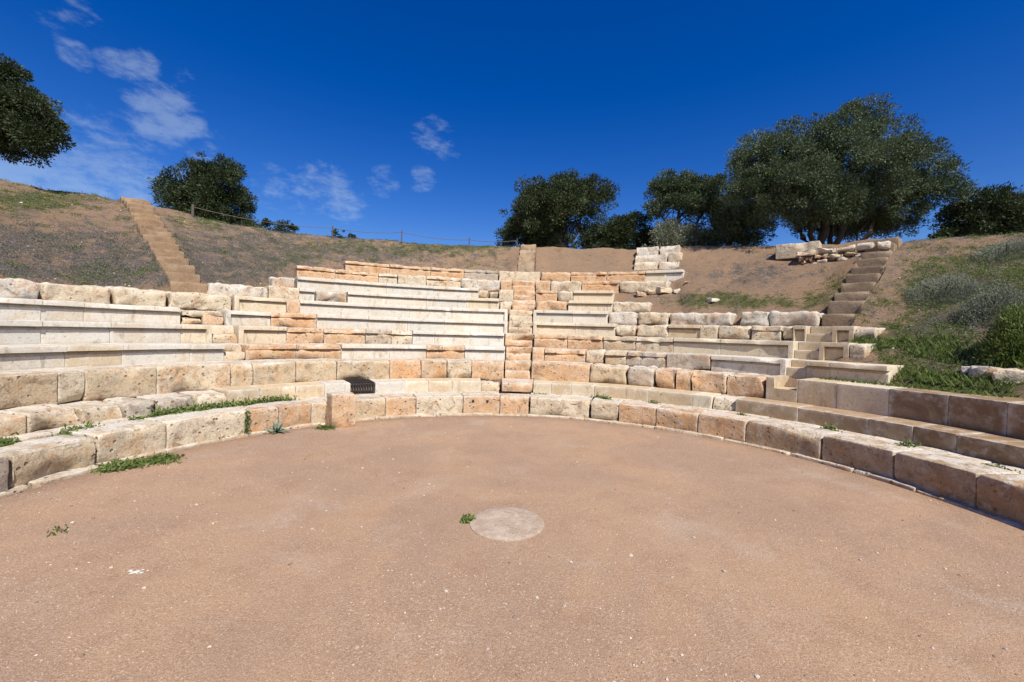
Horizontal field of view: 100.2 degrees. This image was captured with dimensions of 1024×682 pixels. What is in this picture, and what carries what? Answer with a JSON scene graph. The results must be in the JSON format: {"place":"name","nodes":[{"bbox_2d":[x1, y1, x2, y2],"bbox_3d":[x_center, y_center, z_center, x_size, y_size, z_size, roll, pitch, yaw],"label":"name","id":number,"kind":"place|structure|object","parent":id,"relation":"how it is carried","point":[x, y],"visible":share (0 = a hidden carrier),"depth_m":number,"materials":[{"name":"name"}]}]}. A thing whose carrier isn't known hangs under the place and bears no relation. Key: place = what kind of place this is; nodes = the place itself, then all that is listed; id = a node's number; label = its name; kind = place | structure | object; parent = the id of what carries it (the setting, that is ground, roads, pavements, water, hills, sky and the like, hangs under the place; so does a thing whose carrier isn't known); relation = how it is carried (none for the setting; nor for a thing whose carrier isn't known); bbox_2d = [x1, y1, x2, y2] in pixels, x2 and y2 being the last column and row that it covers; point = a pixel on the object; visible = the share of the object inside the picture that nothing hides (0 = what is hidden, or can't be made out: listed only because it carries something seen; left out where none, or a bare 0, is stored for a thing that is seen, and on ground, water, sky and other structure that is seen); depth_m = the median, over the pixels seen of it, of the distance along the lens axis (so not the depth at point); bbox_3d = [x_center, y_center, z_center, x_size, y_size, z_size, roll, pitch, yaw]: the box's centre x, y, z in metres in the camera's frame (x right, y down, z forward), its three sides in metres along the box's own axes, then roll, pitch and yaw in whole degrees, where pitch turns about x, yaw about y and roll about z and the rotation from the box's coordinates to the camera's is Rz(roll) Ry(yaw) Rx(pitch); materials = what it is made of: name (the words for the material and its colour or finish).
{"place":"outdoors","nodes":[
{"label":"outdoors","id":0,"kind":"place"},
{"bbox_2d":[0,408,1023,681],"bbox_3d":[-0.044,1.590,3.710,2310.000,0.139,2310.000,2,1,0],"label":"ground","id":1,"kind":"structure","parent":0,"point":[266,608],"depth_m":3.00,"materials":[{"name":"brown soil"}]},
{"bbox_2d":[46,523,67,536],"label":"weed","id":2,"kind":"object","parent":1,"relation":"on","point":[58,528],"visible":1,"depth_m":3.29,"materials":[{"name":"green plant"}]},
{"bbox_2d":[90,452,186,473],"bbox_3d":[-4.211,1.358,4.846,0.485,0.107,0.826,3,2,44],"label":"weed","id":3,"kind":"object","parent":1,"relation":"on","point":[127,463],"visible":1,"depth_m":4.79,"materials":[{"name":"green plant"}]},
{"bbox_2d":[128,569,148,573],"bbox_3d":[-2.471,1.517,2.821,0.138,0.007,0.062,2,1,0],"label":"chalk splash","id":4,"kind":"object","parent":1,"relation":"on","point":[136,571],"visible":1,"depth_m":2.82,"materials":[{"name":"white"}]},
{"bbox_2d":[242,409,251,432],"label":"weed","id":5,"kind":"object","parent":1,"relation":"on","point":[247,420],"visible":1,"depth_m":6.21,"materials":[{"name":"green plant"}]},
{"bbox_2d":[264,420,292,434],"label":"rosette plant","id":6,"kind":"object","parent":1,"relation":"on","point":[277,427],"visible":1,"depth_m":6.46,"materials":[{"name":"green plant"}]},
{"bbox_2d":[314,424,334,429],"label":"weed","id":7,"kind":"object","parent":1,"relation":"on","point":[325,427],"visible":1,"depth_m":6.73,"materials":[{"name":"green plant"}]},
{"bbox_2d":[325,391,355,427],"bbox_3d":[-2.817,1.161,7.061,0.407,0.638,0.402,1,1,-38],"label":"standing stone","id":8,"kind":"object","parent":1,"relation":"on","point":[340,408],"visible":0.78,"depth_m":6.91,"materials":[{"name":"stone"}]},
{"bbox_2d":[459,513,475,523],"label":"weed","id":9,"kind":"object","parent":1,"relation":"on","point":[464,519],"visible":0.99,"depth_m":3.69,"materials":[{"name":"green plant"}]},
{"bbox_2d":[470,506,543,541],"bbox_3d":[-0.044,1.594,3.710,0.653,0.071,0.654,2,1,0],"label":"round stone","id":10,"kind":"object","parent":1,"relation":"on","point":[504,523],"visible":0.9,"depth_m":3.65,"materials":[{"name":"beige stone"}]},
{"bbox_2d":[0,392,1023,523],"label":"kerb ring","id":11,"kind":"object","parent":1,"relation":"on","point":[998,491],"visible":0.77,"depth_m":5.63,"materials":[{"name":"weathered limestone"},{"name":"limestone"}]},
{"bbox_2d":[0,412,1023,530],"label":"foundation ledge","id":12,"kind":"object","parent":1,"relation":"on","point":[51,478],"visible":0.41,"depth_m":5.44,"materials":[{"name":"stone"}]},
{"bbox_2d":[0,180,1023,447],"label":"hillside","id":13,"kind":"structure","parent":0,"point":[698,262],"depth_m":11.72,"materials":[{"name":"soil"}]},
{"bbox_2d":[0,432,21,446],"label":"weed","id":14,"kind":"object","parent":13,"relation":"on","point":[5,441],"visible":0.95,"depth_m":4.38,"materials":[{"name":"green plant"}]},
{"bbox_2d":[0,53,76,168],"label":"evergreen tree","id":15,"kind":"object","parent":13,"relation":"on","point":[33,125],"visible":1,"depth_m":12.12,"materials":[{"name":"green plant"}]},
{"bbox_2d":[0,297,180,323],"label":"seat row","id":16,"kind":"object","parent":13,"relation":"on","point":[29,309],"visible":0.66,"depth_m":7.29,"materials":[{"name":"stone"}]},
{"bbox_2d":[0,320,211,344],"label":"seat row","id":17,"kind":"object","parent":13,"relation":"on","point":[12,332],"visible":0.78,"depth_m":6.94,"materials":[{"name":"stone"}]},
{"bbox_2d":[0,343,224,369],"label":"seat row","id":18,"kind":"object","parent":13,"relation":"on","point":[24,356],"visible":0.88,"depth_m":6.47,"materials":[{"name":"stone"}]},
{"bbox_2d":[0,278,231,310],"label":"seat row","id":19,"kind":"object","parent":13,"relation":"on","point":[22,288],"visible":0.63,"depth_m":8.18,"materials":[{"name":"stone"}]},
{"bbox_2d":[119,196,207,293],"bbox_3d":[-10.092,-2.833,12.088,7.592,3.592,0.731,3,1,41],"label":"earth stairway","id":20,"kind":"object","parent":13,"relation":"on","point":[173,262],"visible":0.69,"depth_m":11.11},
{"bbox_2d":[0,380,349,436],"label":"bench course","id":21,"kind":"object","parent":13,"relation":"on","point":[28,419],"visible":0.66,"depth_m":5.87,"materials":[{"name":"stone"}]},
{"bbox_2d":[345,379,374,393],"bbox_3d":[-3.053,0.956,8.586,0.497,0.322,0.578,1,1,-32],"label":"drain grate","id":22,"kind":"object","parent":21,"relation":"attached to","point":[356,383],"visible":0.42,"depth_m":8.39,"materials":[{"name":"metal"}]},
{"bbox_2d":[145,397,227,416],"bbox_3d":[-4.595,0.949,6.125,0.408,0.266,1.025,2,1,30],"label":"weed","id":23,"kind":"object","parent":13,"relation":"on","point":[173,411],"visible":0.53,"depth_m":6.07,"materials":[{"name":"green plant"}]},
{"bbox_2d":[179,309,223,324],"bbox_3d":[-6.593,-0.471,9.005,0.734,0.377,0.813,2,1,38],"label":"rubble filling","id":24,"kind":"object","parent":13,"relation":"on","point":[207,317],"visible":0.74,"depth_m":8.83,"materials":[{"name":"stone"}]},
{"bbox_2d":[147,151,263,227],"bbox_3d":[-14.466,-6.471,20.302,4.901,5.141,3.588,1,1,-28],"label":"evergreen tree","id":25,"kind":"object","parent":13,"relation":"on","point":[203,184],"visible":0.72,"depth_m":19.75,"materials":[{"name":"green plant"}]},
{"bbox_2d":[212,325,244,360],"bbox_3d":[-5.703,0.031,8.507,1.390,0.694,0.495,3,1,40],"label":"stone stairway","id":26,"kind":"object","parent":13,"relation":"on","point":[226,336],"visible":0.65,"depth_m":8.40,"materials":[{"name":"stone"}]},
{"bbox_2d":[207,283,267,297],"bbox_3d":[-6.774,-1.179,10.525,0.728,0.436,1.306,3,2,44],"label":"boulder","id":27,"kind":"object","parent":13,"relation":"on","point":[228,289],"visible":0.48,"depth_m":10.26,"materials":[{"name":"stone"}]},
{"bbox_2d":[0,358,503,409],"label":"block course","id":28,"kind":"object","parent":13,"relation":"on","point":[29,387],"visible":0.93,"depth_m":7.02,"materials":[{"name":"stone"}]},
{"bbox_2d":[215,393,299,407],"bbox_3d":[-4.099,0.969,6.915,0.458,0.214,1.250,2,1,36],"label":"weed","id":29,"kind":"object","parent":13,"relation":"on","point":[252,402],"visible":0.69,"depth_m":6.89,"materials":[{"name":"green plant"}]},
{"bbox_2d":[260,217,272,230],"bbox_3d":[-16.092,-6.133,27.905,1.137,3.808,1.760,1,1,-40],"label":"tree","id":30,"kind":"object","parent":13,"relation":"on","point":[265,220],"visible":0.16,"depth_m":27.76,"materials":[{"name":"green plant"}]},
{"bbox_2d":[267,219,294,232],"bbox_3d":[-15.075,-6.092,27.721,2.114,3.893,1.786,3,2,45],"label":"tree","id":31,"kind":"object","parent":13,"relation":"on","point":[279,227],"visible":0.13,"depth_m":27.68,"materials":[{"name":"green plant"}]},
{"bbox_2d":[268,277,294,287],"bbox_3d":[-6.372,-1.607,11.843,0.630,0.349,0.596,1,1,-38],"label":"boulder","id":32,"kind":"object","parent":13,"relation":"on","point":[283,281],"visible":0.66,"depth_m":11.64,"materials":[{"name":"stone"}]},
{"bbox_2d":[283,223,299,233],"bbox_3d":[-14.338,-5.926,27.853,1.425,3.550,1.418,1,1,-25],"label":"tree","id":33,"kind":"object","parent":13,"relation":"on","point":[294,228],"visible":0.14,"depth_m":27.74,"materials":[{"name":"green plant"}]},
{"bbox_2d":[330,228,344,238],"bbox_3d":[-11.301,-5.752,27.993,1.974,3.362,1.947,2,1,0],"label":"tree","id":34,"kind":"object","parent":13,"relation":"on","point":[335,232],"visible":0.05,"depth_m":27.99,"materials":[{"name":"green plant"}]},
{"bbox_2d":[343,233,356,238],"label":"tree","id":35,"kind":"object","parent":13,"relation":"on","point":[350,235],"visible":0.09,"depth_m":27.68,"materials":[{"name":"green plant"}]},
{"bbox_2d":[191,204,517,246],"bbox_3d":[-5.546,-4.227,16.613,11.685,0.795,0.879,1,1,-14],"label":"rope fence","id":36,"kind":"object","parent":13,"relation":"on","point":[192,210],"visible":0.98,"depth_m":16.68,"materials":[{"name":"brown wood"}]},
{"bbox_2d":[216,310,507,333],"bbox_3d":[-3.387,-0.444,11.068,7.119,0.381,1.432,1,1,-25],"label":"seat row","id":37,"kind":"object","parent":13,"relation":"on","point":[254,318],"visible":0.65,"depth_m":10.79,"materials":[{"name":"stone"}]},
{"bbox_2d":[229,325,503,345],"bbox_3d":[-3.140,-0.087,10.478,6.429,0.399,1.354,1,1,-25],"label":"seat row","id":38,"kind":"object","parent":13,"relation":"on","point":[261,334],"visible":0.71,"depth_m":10.20,"materials":[{"name":"stone"}]},
{"bbox_2d":[229,295,507,320],"bbox_3d":[-3.511,-0.805,11.763,7.327,0.405,1.423,1,1,-24],"label":"seat row","id":39,"kind":"object","parent":13,"relation":"on","point":[260,304],"visible":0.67,"depth_m":11.50,"materials":[{"name":"stone"}]},
{"bbox_2d":[238,343,504,360],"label":"seat row","id":40,"kind":"object","parent":13,"relation":"on","point":[303,351],"visible":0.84,"depth_m":9.64,"materials":[{"name":"stone"}]},
{"bbox_2d":[265,286,498,308],"bbox_3d":[-3.514,-1.167,12.594,6.687,0.425,1.270,1,1,-22],"label":"seat row","id":41,"kind":"object","parent":13,"relation":"on","point":[282,292],"visible":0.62,"depth_m":12.40,"materials":[{"name":"stone"}]},
{"bbox_2d":[294,276,498,298],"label":"seat row","id":42,"kind":"object","parent":13,"relation":"on","point":[331,285],"visible":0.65,"depth_m":13.13,"materials":[{"name":"stone"}]},
{"bbox_2d":[293,265,500,291],"bbox_3d":[-3.543,-1.953,14.088,6.608,0.476,1.198,1,1,-19],"label":"seat row","id":43,"kind":"object","parent":13,"relation":"on","point":[341,274],"visible":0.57,"depth_m":13.90,"materials":[{"name":"stone"}]},
{"bbox_2d":[343,261,497,280],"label":"seat row","id":44,"kind":"object","parent":13,"relation":"on","point":[354,266],"visible":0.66,"depth_m":14.80,"materials":[{"name":"stone"}]},
{"bbox_2d":[370,378,499,393],"bbox_3d":[-1.583,0.998,9.196,2.823,0.339,0.730,1,1,-17],"label":"bench course","id":45,"kind":"object","parent":13,"relation":"on","point":[405,385],"visible":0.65,"depth_m":8.97,"materials":[{"name":"stone"}]},
{"bbox_2d":[0,178,1022,348],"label":"dry scrub","id":46,"kind":"object","parent":13,"relation":"on","point":[152,253],"visible":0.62,"depth_m":10.89,"materials":[{"name":"grey plant"}]},
{"bbox_2d":[0,182,1023,383],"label":"slope weeds","id":47,"kind":"object","parent":13,"relation":"on","point":[892,362],"visible":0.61,"depth_m":9.71,"materials":[{"name":"green plant"}]},
{"bbox_2d":[0,179,1023,377],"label":"dry undergrowth","id":48,"kind":"object","parent":13,"relation":"on","point":[93,250],"visible":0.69,"depth_m":10.31,"materials":[{"name":"brown plant"}]},
{"bbox_2d":[0,391,1023,473],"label":"gutter ledge","id":49,"kind":"object","parent":13,"relation":"on","point":[40,434],"visible":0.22,"depth_m":5.49,"materials":[{"name":"stone"}]},
{"bbox_2d":[51,421,104,434],"bbox_3d":[-5.011,1.004,4.930,0.343,0.165,0.444,2,1,0],"label":"weed","id":50,"kind":"object","parent":49,"relation":"on","point":[64,431],"visible":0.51,"depth_m":4.89,"materials":[{"name":"green plant"}]},
{"bbox_2d":[127,414,156,420],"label":"weed","id":51,"kind":"object","parent":49,"relation":"on","point":[141,417],"visible":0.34,"depth_m":5.56,"materials":[{"name":"green plant"}]},
{"bbox_2d":[590,392,612,399],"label":"weed","id":52,"kind":"object","parent":49,"relation":"on","point":[599,396],"visible":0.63,"depth_m":8.53,"materials":[{"name":"green plant"}]},
{"bbox_2d":[646,393,661,403],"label":"weed","id":53,"kind":"object","parent":49,"relation":"on","point":[651,401],"visible":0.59,"depth_m":8.10,"materials":[{"name":"green plant"}]},
{"bbox_2d":[894,436,922,448],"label":"weed","id":54,"kind":"object","parent":49,"relation":"on","point":[907,444],"visible":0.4,"depth_m":5.20,"materials":[{"name":"green plant"}]},
{"bbox_2d":[982,463,1020,473],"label":"weed","id":55,"kind":"object","parent":49,"relation":"on","point":[998,465],"visible":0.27,"depth_m":4.42,"materials":[{"name":"green plant"}]},
{"bbox_2d":[0,186,1023,370],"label":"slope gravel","id":56,"kind":"structure","parent":13,"relation":"on","point":[469,259],"depth_m":11.45,"materials":[{"name":"beige gravel"}]},
{"bbox_2d":[499,271,539,391],"bbox_3d":[0.235,-0.714,12.417,1.539,3.425,7.184,2,1,0],"label":"stone stairway","id":57,"kind":"object","parent":13,"relation":"on","point":[519,287],"visible":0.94,"depth_m":11.98,"materials":[{"name":"stone"}]},
{"bbox_2d":[518,244,535,271],"bbox_3d":[0.620,-3.265,17.058,0.632,1.433,2.185,2,1,5],"label":"earth stairway","id":58,"kind":"object","parent":13,"relation":"on","point":[526,262],"visible":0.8,"depth_m":16.41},
{"bbox_2d":[494,168,620,248],"bbox_3d":[1.934,-5.495,18.597,5.514,4.410,3.605,2,1,0],"label":"evergreen tree","id":59,"kind":"object","parent":13,"relation":"on","point":[544,214],"visible":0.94,"depth_m":18.21,"materials":[{"name":"green plant"}]},
{"bbox_2d":[536,290,614,301],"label":"seat row","id":60,"kind":"object","parent":13,"relation":"on","point":[577,295],"visible":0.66,"depth_m":13.70,"materials":[{"name":"stone"}]},
{"bbox_2d":[536,300,652,312],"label":"seat row","id":61,"kind":"object","parent":13,"relation":"on","point":[608,306],"visible":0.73,"depth_m":12.88,"materials":[{"name":"stone"}]},
{"bbox_2d":[536,280,670,293],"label":"seat row","id":62,"kind":"object","parent":13,"relation":"on","point":[630,287],"visible":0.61,"depth_m":14.17,"materials":[{"name":"stone"}]},
{"bbox_2d":[541,269,684,282],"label":"seat row","id":63,"kind":"object","parent":13,"relation":"on","point":[653,275],"visible":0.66,"depth_m":14.71,"materials":[{"name":"stone"}]},
{"bbox_2d":[567,209,665,249],"bbox_3d":[4.630,-4.548,18.477,4.449,2.434,2.079,2,1,0],"label":"bush","id":64,"kind":"object","parent":13,"relation":"on","point":[621,232],"visible":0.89,"depth_m":18.10,"materials":[{"name":"green plant"}]},
{"bbox_2d":[635,291,646,296],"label":"rubble stone","id":65,"kind":"object","parent":13,"relation":"on","point":[638,293],"visible":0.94,"depth_m":13.52,"materials":[{"name":"stone"}]},
{"bbox_2d":[647,290,656,294],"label":"rubble stone","id":66,"kind":"object","parent":13,"relation":"on","point":[650,292],"visible":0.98,"depth_m":13.53,"materials":[{"name":"stone"}]},
{"bbox_2d":[531,360,774,397],"bbox_3d":[2.746,0.770,9.215,5.104,0.469,1.194,2,1,26],"label":"block course","id":67,"kind":"object","parent":13,"relation":"on","point":[743,384],"visible":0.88,"depth_m":8.98,"materials":[{"name":"stone"}]},
{"bbox_2d":[634,245,682,269],"bbox_3d":[5.397,-2.909,15.708,1.720,1.163,1.514,2,1,23],"label":"stone stack","id":68,"kind":"object","parent":13,"relation":"on","point":[646,258],"visible":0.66,"depth_m":15.35,"materials":[{"name":"stone"}]},
{"bbox_2d":[533,322,792,340],"bbox_3d":[3.576,-0.244,11.064,6.551,0.392,1.320,2,1,25],"label":"seat row","id":69,"kind":"object","parent":13,"relation":"on","point":[775,333],"visible":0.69,"depth_m":10.79,"materials":[{"name":"stone"}]},
{"bbox_2d":[532,347,794,375],"bbox_3d":[3.096,0.425,9.768,5.775,0.379,1.260,2,1,27],"label":"seat row","id":70,"kind":"object","parent":13,"relation":"on","point":[773,366],"visible":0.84,"depth_m":9.43,"materials":[{"name":"stone"}]},
{"bbox_2d":[656,286,671,293],"bbox_3d":[4.799,-1.608,13.517,0.431,0.270,0.327,1,1,-17],"label":"rubble stone","id":71,"kind":"object","parent":13,"relation":"on","point":[660,290],"visible":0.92,"depth_m":13.43,"materials":[{"name":"stone"}]},
{"bbox_2d":[534,334,803,357],"bbox_3d":[3.389,0.095,10.391,6.196,0.399,1.289,2,1,27],"label":"seat row","id":72,"kind":"object","parent":13,"relation":"on","point":[770,348],"visible":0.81,"depth_m":10.08,"materials":[{"name":"stone"}]},
{"bbox_2d":[642,216,707,247],"bbox_3d":[6.618,-3.990,16.893,3.101,2.016,1.882,2,1,0],"label":"bush","id":73,"kind":"object","parent":13,"relation":"on","point":[686,234],"visible":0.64,"depth_m":16.53,"materials":[{"name":"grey plant"}]},
{"bbox_2d":[533,310,824,325],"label":"seat row","id":74,"kind":"object","parent":13,"relation":"on","point":[778,318],"visible":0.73,"depth_m":11.29,"materials":[{"name":"stone"}]},
{"bbox_2d":[640,166,740,229],"bbox_3d":[7.382,-5.267,17.277,4.276,3.678,2.740,2,1,0],"label":"leaning tree","id":75,"kind":"object","parent":13,"relation":"on","point":[693,195],"visible":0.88,"depth_m":16.96,"materials":[{"name":"green plant"}]},
{"bbox_2d":[706,298,719,302],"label":"loose stone","id":76,"kind":"object","parent":13,"relation":"on","point":[710,300],"visible":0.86,"depth_m":11.96,"materials":[{"name":"stone"}]},
{"bbox_2d":[691,202,779,245],"bbox_3d":[8.484,-4.197,16.407,3.489,2.173,1.901,2,1,0],"label":"bush","id":77,"kind":"object","parent":13,"relation":"on","point":[724,225],"visible":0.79,"depth_m":16.02,"materials":[{"name":"green plant"}]},
{"bbox_2d":[533,380,1023,467],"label":"bench course","id":78,"kind":"object","parent":13,"relation":"on","point":[1002,449],"visible":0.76,"depth_m":6.43,"materials":[{"name":"stone"}]},
{"bbox_2d":[775,241,821,259],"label":"stone block","id":79,"kind":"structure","parent":13,"relation":"on","point":[787,251],"depth_m":12.75,"materials":[{"name":"stone"}]},
{"bbox_2d":[787,326,831,378],"bbox_3d":[5.964,0.184,8.725,2.090,1.014,0.740,1,1,-38],"label":"stone stairway","id":80,"kind":"object","parent":13,"relation":"on","point":[811,337],"visible":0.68,"depth_m":8.61,"materials":[{"name":"stone"}]},
{"bbox_2d":[820,422,842,431],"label":"weed","id":81,"kind":"object","parent":13,"relation":"on","point":[830,427],"visible":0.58,"depth_m":6.10,"materials":[{"name":"green plant"}]},
{"bbox_2d":[796,241,890,263],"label":"rubble wall","id":82,"kind":"structure","parent":13,"relation":"on","point":[848,251],"depth_m":11.81,"materials":[{"name":"stone"}]},
{"bbox_2d":[819,342,872,360],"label":"seat row","id":83,"kind":"object","parent":13,"relation":"on","point":[831,351],"visible":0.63,"depth_m":7.93,"materials":[{"name":"stone"}]},
{"bbox_2d":[720,91,979,244],"bbox_3d":[11.299,-5.625,14.293,8.462,5.655,4.610,2,1,0],"label":"olive tree","id":84,"kind":"object","parent":13,"relation":"on","point":[898,183],"visible":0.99,"depth_m":13.96,"materials":[{"name":"green plant"}]},
{"bbox_2d":[805,360,903,383],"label":"seat row","id":85,"kind":"object","parent":13,"relation":"on","point":[868,372],"visible":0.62,"depth_m":7.25,"materials":[{"name":"stone"}]},
{"bbox_2d":[832,326,884,341],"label":"seat row","id":86,"kind":"object","parent":13,"relation":"on","point":[840,333],"visible":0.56,"depth_m":8.37,"materials":[{"name":"stone"}]},
{"bbox_2d":[822,237,901,326],"bbox_3d":[8.708,-1.472,10.523,4.319,2.629,0.664,1,1,-39],"label":"earth stairway","id":87,"kind":"object","parent":13,"relation":"on","point":[844,306],"visible":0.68,"depth_m":10.01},
{"bbox_2d":[766,375,1023,438],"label":"wall","id":88,"kind":"structure","parent":13,"relation":"on","point":[1003,416],"depth_m":5.97,"materials":[{"name":"stone"}]},
{"bbox_2d":[819,331,1023,399],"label":"tall grass","id":89,"kind":"structure","parent":13,"relation":"on","point":[950,381],"depth_m":6.65,"materials":[{"name":"green plant"}]},
{"bbox_2d":[900,271,988,307],"bbox_3d":[8.786,-1.026,8.688,1.354,0.946,1.390,2,1,0],"label":"shrub","id":90,"kind":"object","parent":13,"relation":"on","point":[946,287],"visible":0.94,"depth_m":8.62,"materials":[{"name":"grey plant"}]},
{"bbox_2d":[960,366,971,374],"bbox_3d":[6.745,0.443,6.284,0.172,0.142,0.238,1,2,-43],"label":"grass stone","id":91,"kind":"object","parent":13,"relation":"on","point":[964,369],"visible":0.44,"depth_m":6.29,"materials":[{"name":"stone"}]},
{"bbox_2d":[927,180,1023,238],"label":"bush","id":92,"kind":"object","parent":13,"relation":"on","point":[990,211],"visible":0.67,"depth_m":14.46,"materials":[{"name":"green plant"}]},
{"bbox_2d":[968,366,995,377],"bbox_3d":[6.769,0.450,6.138,0.236,0.189,0.326,1,1,-35],"label":"grass stone","id":93,"kind":"object","parent":13,"relation":"on","point":[976,370],"visible":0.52,"depth_m":6.12,"materials":[{"name":"stone"}]},
{"bbox_2d":[949,279,1023,328],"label":"shrub","id":94,"kind":"object","parent":13,"relation":"on","point":[992,303],"visible":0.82,"depth_m":7.38,"materials":[{"name":"grey plant"}]},
{"bbox_2d":[965,237,1023,265],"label":"shrub","id":95,"kind":"object","parent":13,"relation":"on","point":[1000,245],"visible":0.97,"depth_m":9.34,"materials":[{"name":"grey plant"}]},
{"bbox_2d":[985,367,1003,376],"bbox_3d":[6.795,0.456,5.987,0.182,0.175,0.252,1,1,-41],"label":"grass stone","id":96,"kind":"object","parent":13,"relation":"on","point":[991,370],"visible":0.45,"depth_m":5.99,"materials":[{"name":"stone"}]},
{"bbox_2d":[971,300,1023,368],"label":"leafy bush","id":97,"kind":"object","parent":13,"relation":"on","point":[1007,332],"visible":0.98,"depth_m":6.22,"materials":[{"name":"green plant"}]},
{"bbox_2d":[991,368,1023,383],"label":"grass stone","id":98,"kind":"object","parent":13,"relation":"on","point":[1016,374],"visible":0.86,"depth_m":5.79,"materials":[{"name":"stone"}]},
{"bbox_2d":[0,0,1023,248],"label":"sky","id":99,"kind":"structure","parent":0,"point":[421,118],"materials":[{"name":"blue"}]}
]}

